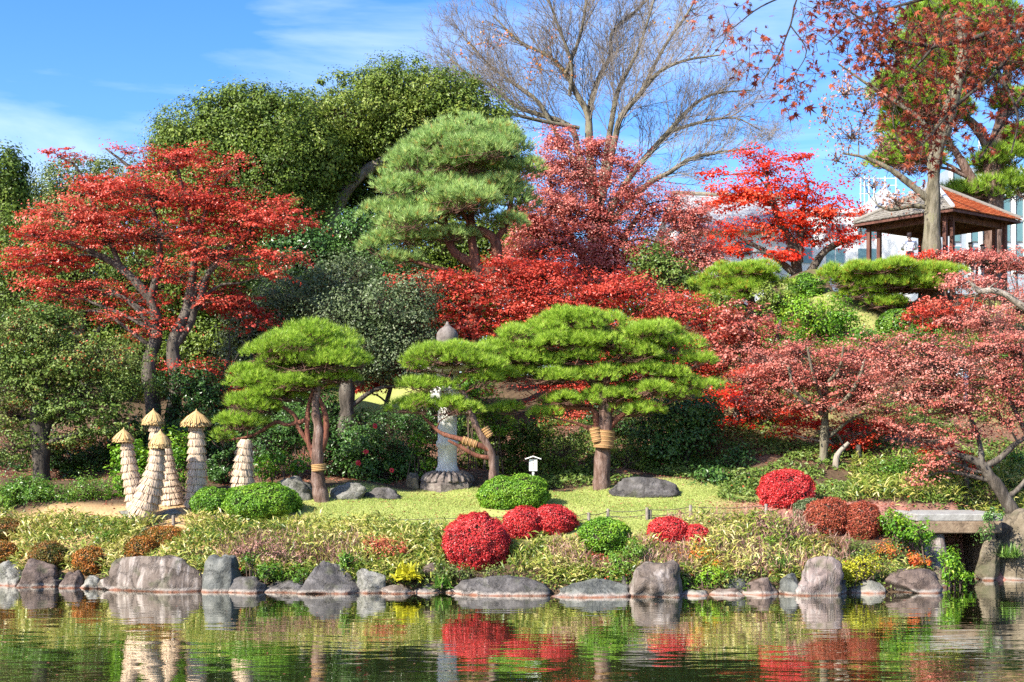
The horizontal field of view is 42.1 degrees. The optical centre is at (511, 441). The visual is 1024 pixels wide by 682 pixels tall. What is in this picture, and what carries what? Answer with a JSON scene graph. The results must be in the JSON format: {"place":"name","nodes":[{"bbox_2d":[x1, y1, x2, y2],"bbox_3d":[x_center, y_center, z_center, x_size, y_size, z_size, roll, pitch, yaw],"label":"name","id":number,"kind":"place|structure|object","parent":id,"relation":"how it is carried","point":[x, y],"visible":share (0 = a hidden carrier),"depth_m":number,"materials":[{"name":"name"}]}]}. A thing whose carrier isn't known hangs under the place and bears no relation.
{"place":"outdoors","nodes":[
{"label":"outdoors","id":0,"kind":"place"},
{"bbox_2d":[0,574,1023,681],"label":"pond water","id":1,"kind":"structure","parent":0,"point":[435,637],"depth_m":24.45,"materials":[{"name":"liquid"}]},
{"bbox_2d":[0,269,1023,593],"bbox_3d":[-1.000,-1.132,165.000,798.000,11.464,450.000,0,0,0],"label":"ground","id":2,"kind":"structure","parent":0,"point":[100,505],"depth_m":39.81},
{"bbox_2d":[0,136,41,395],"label":"evergreen tree","id":3,"kind":"object","parent":2,"relation":"on","point":[15,188],"visible":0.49,"depth_m":53.52,"materials":[{"name":"green plant"}]},
{"bbox_2d":[16,558,58,587],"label":"rock","id":4,"kind":"object","parent":2,"relation":"on","point":[37,573],"visible":0.77,"depth_m":32.97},
{"bbox_2d":[27,539,70,569],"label":"clipped bush","id":5,"kind":"object","parent":2,"relation":"on","point":[51,552],"visible":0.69,"depth_m":33.57,"materials":[{"name":"brown plant"}]},
{"bbox_2d":[0,465,123,510],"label":"shrub","id":6,"kind":"object","parent":2,"relation":"on","point":[12,493],"visible":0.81,"depth_m":37.33,"materials":[{"name":"green plant"}]},
{"bbox_2d":[0,415,148,479],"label":"shrub","id":7,"kind":"object","parent":2,"relation":"on","point":[61,461],"visible":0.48,"depth_m":42.10,"materials":[{"name":"green plant"}]},
{"bbox_2d":[0,295,164,481],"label":"broadleaf tree","id":8,"kind":"object","parent":2,"relation":"on","point":[43,375],"visible":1,"depth_m":40.17,"materials":[{"name":"green plant"}]},
{"bbox_2d":[11,145,157,346],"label":"evergreen tree","id":9,"kind":"object","parent":2,"relation":"on","point":[44,191],"visible":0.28,"depth_m":61.04,"materials":[{"name":"green plant"}]},
{"bbox_2d":[70,544,106,575],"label":"clipped bush","id":10,"kind":"object","parent":2,"relation":"on","point":[84,560],"visible":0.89,"depth_m":33.23,"materials":[{"name":"orange plant"}]},
{"bbox_2d":[112,427,140,508],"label":"straw wrapped plant","id":11,"kind":"object","parent":2,"relation":"on","point":[129,469],"visible":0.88,"depth_m":36.43,"materials":[{"name":"beige wicker"}]},
{"bbox_2d":[0,203,271,402],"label":"evergreen tree","id":12,"kind":"object","parent":2,"relation":"on","point":[193,348],"visible":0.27,"depth_m":51.14,"materials":[{"name":"green plant"}]},
{"bbox_2d":[126,429,171,523],"bbox_3d":[-9.718,0.939,35.599,1.271,2.529,0.896,0,0,0],"label":"straw wrapped plant","id":13,"kind":"object","parent":2,"relation":"on","point":[147,495],"visible":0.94,"depth_m":35.38,"materials":[{"name":"beige wicker"}]},
{"bbox_2d":[108,555,201,591],"bbox_3d":[-8.653,3.329,32.380,2.452,1.102,1.226,0,0,0],"label":"rock","id":14,"kind":"object","parent":2,"relation":"on","point":[169,573],"visible":0.79,"depth_m":32.11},
{"bbox_2d":[122,524,187,557],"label":"clipped bush","id":15,"kind":"object","parent":2,"relation":"on","point":[154,537],"visible":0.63,"depth_m":34.03,"materials":[{"name":"orange plant"}]},
{"bbox_2d":[103,425,211,497],"bbox_3d":[-10.291,0.718,38.383,3.222,2.392,1.752,0,0,0],"label":"shrub","id":16,"kind":"object","parent":2,"relation":"on","point":[179,454],"visible":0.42,"depth_m":38.27,"materials":[{"name":"green plant"}]},
{"bbox_2d":[0,138,333,437],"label":"maple tree","id":17,"kind":"object","parent":2,"relation":"on","point":[195,297],"visible":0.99,"depth_m":43.34,"materials":[{"name":"red plant"}]},
{"bbox_2d":[160,448,184,505],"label":"straw wrapped plant","id":18,"kind":"object","parent":2,"relation":"on","point":[172,489],"visible":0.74,"depth_m":36.70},
{"bbox_2d":[103,355,272,467],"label":"shrub","id":19,"kind":"object","parent":2,"relation":"on","point":[200,396],"visible":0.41,"depth_m":42.68,"materials":[{"name":"green plant"}]},
{"bbox_2d":[180,409,212,507],"bbox_3d":[-8.659,0.473,36.501,0.899,2.733,0.894,0,0,0],"label":"straw wrapped plant","id":20,"kind":"object","parent":2,"relation":"on","point":[196,421],"visible":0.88,"depth_m":36.30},
{"bbox_2d":[186,484,227,515],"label":"clipped bush","id":21,"kind":"object","parent":2,"relation":"on","point":[210,499],"visible":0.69,"depth_m":35.71,"materials":[{"name":"green plant"}]},
{"bbox_2d":[201,554,241,591],"bbox_3d":[-7.000,3.298,32.115,1.009,1.163,0.757,0,0,0],"label":"rock","id":22,"kind":"object","parent":2,"relation":"on","point":[219,574],"visible":0.56,"depth_m":31.82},
{"bbox_2d":[229,439,255,488],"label":"straw wrapped plant","id":23,"kind":"object","parent":2,"relation":"on","point":[242,471],"visible":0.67,"depth_m":36.79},
{"bbox_2d":[193,281,292,430],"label":"maple tree","id":24,"kind":"object","parent":2,"relation":"on","point":[251,309],"visible":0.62,"depth_m":44.43,"materials":[{"name":"red plant"}]},
{"bbox_2d":[126,71,372,281],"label":"evergreen tree","id":25,"kind":"object","parent":2,"relation":"on","point":[298,156],"visible":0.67,"depth_m":56.90,"materials":[{"name":"green plant"}]},
{"bbox_2d":[221,481,304,519],"bbox_3d":[-6.694,1.611,35.892,2.229,1.105,1.909,0,0,0],"label":"clipped bush","id":26,"kind":"object","parent":2,"relation":"on","point":[262,500],"visible":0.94,"depth_m":35.31,"materials":[{"name":"green plant"}]},
{"bbox_2d":[206,401,322,485],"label":"shrub","id":27,"kind":"object","parent":2,"relation":"on","point":[290,435],"visible":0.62,"depth_m":40.26,"materials":[{"name":"green plant"}]},
{"bbox_2d":[231,529,315,572],"bbox_3d":[-5.866,2.751,32.801,2.093,1.137,1.319,0,0,0],"label":"shrub","id":28,"kind":"object","parent":2,"relation":"on","point":[253,547],"visible":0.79,"depth_m":32.62,"materials":[{"name":"red plant"}]},
{"bbox_2d":[240,552,310,583],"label":"shrub","id":29,"kind":"object","parent":2,"relation":"on","point":[265,571],"visible":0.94,"depth_m":31.97,"materials":[{"name":"green plant"}]},
{"bbox_2d":[252,450,311,482],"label":"shrub","id":30,"kind":"object","parent":2,"relation":"on","point":[281,462],"visible":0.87,"depth_m":38.58,"materials":[{"name":"green plant"}]},
{"bbox_2d":[208,315,376,502],"bbox_3d":[-6.109,-0.863,37.152,4.631,5.423,3.062,0,0,-20],"label":"pine tree","id":31,"kind":"object","parent":2,"relation":"on","point":[309,355],"visible":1,"depth_m":37.03,"materials":[{"name":"green plant"}]},
{"bbox_2d":[205,242,397,388],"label":"tree","id":32,"kind":"object","parent":2,"relation":"on","point":[280,300],"visible":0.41,"depth_m":46.90,"materials":[{"name":"green plant"}]},
{"bbox_2d":[241,196,412,390],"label":"evergreen tree","id":33,"kind":"object","parent":2,"relation":"on","point":[298,241],"visible":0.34,"depth_m":54.28,"materials":[{"name":"green plant"}]},
{"bbox_2d":[296,560,359,593],"bbox_3d":[-4.240,3.371,32.036,1.730,1.019,1.298,0,0,0],"label":"rock","id":34,"kind":"object","parent":2,"relation":"on","point":[324,577],"visible":0.77,"depth_m":31.64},
{"bbox_2d":[238,384,490,444],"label":"shrub","id":35,"kind":"object","parent":2,"relation":"on","point":[335,410],"visible":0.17,"depth_m":44.68,"materials":[{"name":"green plant"}]},
{"bbox_2d":[305,409,437,483],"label":"camellia hedge","id":36,"kind":"object","parent":2,"relation":"on","point":[359,457],"visible":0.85,"depth_m":40.63,"materials":[{"name":"green plant"}]},
{"bbox_2d":[6,214,738,390],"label":"distant wood","id":37,"kind":"object","parent":2,"relation":"on","point":[96,325],"visible":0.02,"depth_m":62.58,"materials":[{"name":"green plant"}]},
{"bbox_2d":[287,258,459,440],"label":"tree","id":38,"kind":"object","parent":2,"relation":"on","point":[383,333],"visible":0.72,"depth_m":44.09,"materials":[{"name":"green plant"}]},
{"bbox_2d":[242,45,541,320],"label":"evergreen tree","id":39,"kind":"object","parent":2,"relation":"on","point":[376,117],"visible":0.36,"depth_m":59.01,"materials":[{"name":"green plant"}]},
{"bbox_2d":[0,505,837,577],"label":"bamboo grass","id":40,"kind":"structure","parent":2,"relation":"on","point":[209,531],"depth_m":33.43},
{"bbox_2d":[381,338,513,479],"bbox_3d":[-1.829,-0.634,38.043,3.881,4.741,2.230,0,0,0],"label":"pine tree","id":41,"kind":"object","parent":2,"relation":"on","point":[425,355],"visible":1,"depth_m":37.81,"materials":[{"name":"green plant"}]},
{"bbox_2d":[420,322,474,492],"bbox_3d":[-1.923,-0.976,39.600,1.717,5.188,1.661,0,0,0],"label":"stone lantern","id":42,"kind":"object","parent":2,"relation":"on","point":[447,475],"visible":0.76,"depth_m":39.31,"materials":[{"name":"stone"}]},
{"bbox_2d":[352,109,550,401],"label":"pine tree","id":43,"kind":"object","parent":2,"relation":"on","point":[489,143],"visible":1,"depth_m":49.48,"materials":[{"name":"green plant"}]},
{"bbox_2d":[379,248,552,434],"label":"maple tree","id":44,"kind":"object","parent":2,"relation":"on","point":[462,309],"visible":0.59,"depth_m":46.32,"materials":[{"name":"red plant"}]},
{"bbox_2d":[432,557,504,588],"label":"shrub","id":45,"kind":"object","parent":2,"relation":"on","point":[462,572],"visible":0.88,"depth_m":31.82,"materials":[{"name":"green plant"}]},
{"bbox_2d":[0,482,947,590],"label":"ground cover","id":46,"kind":"object","parent":2,"relation":"on","point":[729,577],"visible":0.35,"depth_m":32.59,"materials":[{"name":"green plant"}]},
{"bbox_2d":[391,206,557,335],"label":"evergreen tree","id":47,"kind":"object","parent":2,"relation":"on","point":[440,255],"visible":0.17,"depth_m":57.19,"materials":[{"name":"green plant"}]},
{"bbox_2d":[440,510,511,570],"bbox_3d":[-0.888,2.475,32.841,1.852,1.584,1.691,0,0,0],"label":"clipped bush","id":48,"kind":"object","parent":2,"relation":"on","point":[479,539],"visible":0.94,"depth_m":32.31,"materials":[{"name":"red plant"}]},
{"bbox_2d":[1,498,963,588],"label":"shore fronds","id":49,"kind":"object","parent":2,"relation":"on","point":[575,568],"visible":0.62,"depth_m":31.96,"materials":[{"name":"green plant"}]},
{"bbox_2d":[459,374,529,473],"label":"shrub","id":50,"kind":"object","parent":2,"relation":"on","point":[501,428],"visible":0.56,"depth_m":41.12,"materials":[{"name":"green plant"}]},
{"bbox_2d":[445,575,550,595],"bbox_3d":[-0.302,3.518,31.552,2.696,0.724,1.213,0,0,0],"label":"rock","id":51,"kind":"object","parent":2,"relation":"on","point":[504,585],"visible":0.7,"depth_m":31.26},
{"bbox_2d":[457,396,561,475],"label":"shrub","id":52,"kind":"object","parent":2,"relation":"on","point":[509,449],"visible":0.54,"depth_m":41.72,"materials":[{"name":"green plant"}]},
{"bbox_2d":[0,363,1022,562],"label":"fallen leaves","id":53,"kind":"object","parent":2,"relation":"on","point":[392,483],"visible":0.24,"depth_m":40.39,"materials":[{"name":"brown plant"}]},
{"bbox_2d":[474,472,552,509],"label":"clipped bush","id":54,"kind":"object","parent":2,"relation":"on","point":[503,492],"visible":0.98,"depth_m":36.13,"materials":[{"name":"green plant"}]},
{"bbox_2d":[210,504,854,579],"bbox_3d":[0.692,2.450,33.136,16.654,1.783,3.449,0,0,0],"label":"dry brush","id":55,"kind":"object","parent":2,"relation":"on","point":[332,553],"visible":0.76,"depth_m":32.72,"materials":[{"name":"beige plant"}]},
{"bbox_2d":[502,503,579,539],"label":"clipped bush","id":56,"kind":"object","parent":2,"relation":"on","point":[521,521],"visible":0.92,"depth_m":33.66,"materials":[{"name":"red plant"}]},
{"bbox_2d":[522,423,656,481],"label":"shrub","id":57,"kind":"object","parent":2,"relation":"on","point":[562,455],"visible":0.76,"depth_m":40.85,"materials":[{"name":"green plant"}]},
{"bbox_2d":[551,578,630,597],"bbox_3d":[1.697,3.539,31.107,2.124,0.683,0.956,0,0,0],"label":"rock","id":58,"kind":"object","parent":2,"relation":"on","point":[597,588],"visible":0.74,"depth_m":30.90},
{"bbox_2d":[479,303,725,490],"bbox_3d":[2.387,-1.248,38.921,7.872,5.689,2.738,0,0,0],"label":"pine tree","id":59,"kind":"object","parent":2,"relation":"on","point":[588,335],"visible":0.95,"depth_m":38.63,"materials":[{"name":"green plant"}]},
{"bbox_2d":[575,516,630,556],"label":"clipped bush","id":60,"kind":"object","parent":2,"relation":"on","point":[599,534],"visible":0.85,"depth_m":32.62,"materials":[{"name":"green plant"}]},
{"bbox_2d":[482,122,736,309],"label":"maple tree","id":61,"kind":"object","parent":2,"relation":"on","point":[567,211],"visible":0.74,"depth_m":54.63,"materials":[{"name":"red plant"}]},
{"bbox_2d":[413,0,816,309],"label":"bare tree","id":62,"kind":"object","parent":2,"relation":"on","point":[610,51],"visible":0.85,"depth_m":74.90,"materials":[{"name":"brown plant"}]},
{"bbox_2d":[479,235,764,429],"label":"maple tree","id":63,"kind":"object","parent":2,"relation":"on","point":[607,290],"visible":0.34,"depth_m":46.63,"materials":[{"name":"red plant"}]},
{"bbox_2d":[598,535,645,580],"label":"shrub","id":64,"kind":"object","parent":2,"relation":"on","point":[616,558],"visible":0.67,"depth_m":31.75,"materials":[{"name":"green plant"}]},
{"bbox_2d":[608,477,679,497],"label":"rock","id":65,"kind":"object","parent":2,"relation":"on","point":[643,487],"visible":0.92,"depth_m":37.85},
{"bbox_2d":[629,560,682,596],"bbox_3d":[3.351,3.331,31.117,1.348,1.097,0.944,0,0,0],"label":"rock","id":66,"kind":"object","parent":2,"relation":"on","point":[654,579],"visible":0.82,"depth_m":30.84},
{"bbox_2d":[646,516,688,544],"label":"clipped bush","id":67,"kind":"object","parent":2,"relation":"on","point":[671,527],"visible":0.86,"depth_m":33.17,"materials":[{"name":"red plant"}]},
{"bbox_2d":[620,232,717,333],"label":"tree","id":68,"kind":"object","parent":2,"relation":"on","point":[656,261],"visible":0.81,"depth_m":50.70,"materials":[{"name":"green plant"}]},
{"bbox_2d":[613,381,736,467],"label":"bush","id":69,"kind":"object","parent":2,"relation":"on","point":[678,439],"visible":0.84,"depth_m":41.03,"materials":[{"name":"green plant"}]},
{"bbox_2d":[672,437,759,476],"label":"shrub","id":70,"kind":"object","parent":2,"relation":"on","point":[742,453],"visible":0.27,"depth_m":40.74,"materials":[{"name":"green plant"}]},
{"bbox_2d":[652,190,786,312],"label":"house","id":71,"kind":"structure","parent":2,"relation":"on","point":[746,211],"depth_m":84.33,"materials":[{"name":"metal"}]},
{"bbox_2d":[686,257,797,323],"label":"pine tree","id":72,"kind":"object","parent":2,"relation":"on","point":[742,277],"visible":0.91,"depth_m":48.89,"materials":[{"name":"green plant"}]},
{"bbox_2d":[702,276,800,346],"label":"shrub","id":73,"kind":"object","parent":2,"relation":"on","point":[773,302],"visible":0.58,"depth_m":47.77,"materials":[{"name":"green plant"}]},
{"bbox_2d":[700,293,803,385],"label":"maple tree","id":74,"kind":"object","parent":2,"relation":"on","point":[740,324],"visible":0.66,"depth_m":45.87,"materials":[{"name":"red plant"}]},
{"bbox_2d":[700,362,816,430],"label":"maple tree","id":75,"kind":"object","parent":2,"relation":"on","point":[737,414],"visible":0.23,"depth_m":42.84,"materials":[{"name":"red plant"}]},
{"bbox_2d":[536,317,1023,513],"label":"slope undergrowth","id":76,"kind":"object","parent":2,"relation":"on","point":[748,490],"visible":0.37,"depth_m":41.14,"materials":[{"name":"green plant"}]},
{"bbox_2d":[755,468,815,509],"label":"clipped bush","id":77,"kind":"object","parent":2,"relation":"on","point":[785,487],"visible":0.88,"depth_m":36.20,"materials":[{"name":"red plant"}]},
{"bbox_2d":[694,136,888,275],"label":"maple tree","id":78,"kind":"object","parent":2,"relation":"on","point":[797,243],"visible":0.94,"depth_m":59.77,"materials":[{"name":"red plant"}]},
{"bbox_2d":[719,326,915,463],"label":"maple tree","id":79,"kind":"object","parent":2,"relation":"on","point":[777,380],"visible":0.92,"depth_m":40.21,"materials":[{"name":"red plant"}]},
{"bbox_2d":[795,556,843,595],"bbox_3d":[7.191,3.284,31.467,1.175,1.192,0.940,0,0,0],"label":"rock","id":80,"kind":"object","parent":2,"relation":"on","point":[822,575],"visible":0.79,"depth_m":31.10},
{"bbox_2d":[772,289,874,345],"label":"shrub","id":81,"kind":"object","parent":2,"relation":"on","point":[810,317],"visible":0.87,"depth_m":46.70,"materials":[{"name":"green plant"}]},
{"bbox_2d":[760,409,910,453],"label":"maple tree","id":82,"kind":"object","parent":2,"relation":"on","point":[815,423],"visible":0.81,"depth_m":41.41,"materials":[{"name":"red plant"}]},
{"bbox_2d":[803,496,883,540],"bbox_3d":[8.525,2.005,34.239,2.056,1.214,1.282,0,0,0],"label":"clipped bush","id":83,"kind":"object","parent":2,"relation":"on","point":[837,515],"visible":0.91,"depth_m":33.84,"materials":[{"name":"red plant"}]},
{"bbox_2d":[778,176,909,300],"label":"office building","id":84,"kind":"structure","parent":2,"relation":"on","point":[891,244],"depth_m":88.00,"materials":[{"name":"metal"}]},
{"bbox_2d":[684,0,1023,198],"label":"maple tree","id":85,"kind":"object","parent":2,"relation":"on","point":[1006,50],"visible":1,"depth_m":9.88,"materials":[{"name":"red plant"}]},
{"bbox_2d":[839,548,885,590],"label":"shrub","id":86,"kind":"object","parent":2,"relation":"on","point":[848,571],"visible":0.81,"depth_m":31.71,"materials":[{"name":"yellow plant"}]},
{"bbox_2d":[801,321,947,376],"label":"shrub","id":87,"kind":"object","parent":2,"relation":"on","point":[872,331],"visible":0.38,"depth_m":45.16,"materials":[{"name":"green plant"}]},
{"bbox_2d":[760,327,1010,394],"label":"shrub","id":88,"kind":"object","parent":2,"relation":"on","point":[796,338],"visible":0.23,"depth_m":44.42,"materials":[{"name":"red plant"}]},
{"bbox_2d":[808,13,969,314],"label":"broadleaf tree","id":89,"kind":"object","parent":2,"relation":"on","point":[931,198],"visible":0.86,"depth_m":49.36,"materials":[{"name":"brown plant"}]},
{"bbox_2d":[811,253,971,312],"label":"pine tree","id":90,"kind":"object","parent":2,"relation":"on","point":[889,282],"visible":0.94,"depth_m":47.94,"materials":[{"name":"green plant"}]},
{"bbox_2d":[853,444,930,475],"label":"shrub","id":91,"kind":"object","parent":2,"relation":"on","point":[900,462],"visible":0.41,"depth_m":39.30,"materials":[{"name":"green plant"}]},
{"bbox_2d":[875,308,923,335],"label":"clipped bush","id":92,"kind":"object","parent":2,"relation":"on","point":[885,319],"visible":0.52,"depth_m":46.46,"materials":[{"name":"green plant"}]},
{"bbox_2d":[877,507,936,561],"bbox_3d":[9.988,2.381,33.584,1.559,1.450,1.097,0,0,0],"label":"shrub","id":93,"kind":"object","parent":2,"relation":"on","point":[909,534],"visible":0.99,"depth_m":33.49,"materials":[{"name":"green plant"}]},
{"bbox_2d":[884,568,942,593],"bbox_3d":[9.656,3.465,32.048,1.490,0.830,1.118,0,0,0],"label":"rock","id":94,"kind":"object","parent":2,"relation":"on","point":[921,581],"visible":0.73,"depth_m":31.68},
{"bbox_2d":[836,310,1023,513],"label":"maple tree","id":95,"kind":"object","parent":2,"relation":"on","point":[957,405],"visible":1,"depth_m":36.86,"materials":[{"name":"red plant"}]},
{"bbox_2d":[846,447,1023,513],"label":"bamboo undergrowth","id":96,"kind":"object","parent":2,"relation":"on","point":[908,488],"visible":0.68,"depth_m":37.93,"materials":[{"name":"green plant"}]},
{"bbox_2d":[852,185,1021,296],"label":"pavilion","id":97,"kind":"structure","parent":2,"relation":"on","point":[961,213],"depth_m":53.91,"materials":[{"name":"brown"}]},
{"bbox_2d":[892,290,982,367],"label":"maple tree","id":98,"kind":"object","parent":2,"relation":"on","point":[924,313],"visible":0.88,"depth_m":45.41,"materials":[{"name":"red plant"}]},
{"bbox_2d":[861,0,1023,287],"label":"pine tree","id":99,"kind":"object","parent":2,"relation":"on","point":[1001,172],"visible":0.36,"depth_m":56.41,"materials":[{"name":"green plant"}]},
{"bbox_2d":[894,510,1002,575],"bbox_3d":[11.625,3.040,35.550,2.250,2.320,2.100,0,0,0],"label":"footbridge","id":100,"kind":"object","parent":2,"relation":"on","point":[965,522],"visible":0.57,"depth_m":34.55,"materials":[{"name":"stone"}]},
{"bbox_2d":[930,544,976,587],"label":"shrub","id":101,"kind":"object","parent":2,"relation":"on","point":[951,565],"visible":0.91,"depth_m":32.75,"materials":[{"name":"green plant"}]},
{"bbox_2d":[904,140,1023,300],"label":"glass building","id":102,"kind":"structure","parent":2,"relation":"on","point":[1015,234],"depth_m":79.94,"materials":[{"name":"metal"}]},
{"bbox_2d":[913,239,1023,315],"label":"maple tree","id":103,"kind":"object","parent":2,"relation":"on","point":[993,259],"visible":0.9,"depth_m":48.75,"materials":[{"name":"plant"}]},
{"bbox_2d":[931,289,1023,381],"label":"maple tree","id":104,"kind":"object","parent":2,"relation":"on","point":[973,323],"visible":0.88,"depth_m":45.08,"materials":[{"name":"plant"}]},
{"bbox_2d":[932,269,1023,345],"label":"maple tree","id":105,"kind":"object","parent":2,"relation":"on","point":[956,282],"visible":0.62,"depth_m":46.87,"materials":[{"name":"plant"}]},
{"bbox_2d":[974,539,1001,580],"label":"rock","id":106,"kind":"object","parent":2,"relation":"on","point":[988,566],"visible":0.84,"depth_m":34.50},
{"bbox_2d":[995,508,1023,580],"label":"rock","id":107,"kind":"object","parent":2,"relation":"on","point":[1013,534],"visible":0.45,"depth_m":34.74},
{"bbox_2d":[0,0,1023,367],"label":"sky","id":108,"kind":"structure","parent":0,"point":[75,73],"materials":[{"name":"blue"}]},
{"bbox_2d":[278,477,766,543],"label":"lawn grass","id":109,"kind":"structure","parent":0,"point":[415,497],"depth_m":36.79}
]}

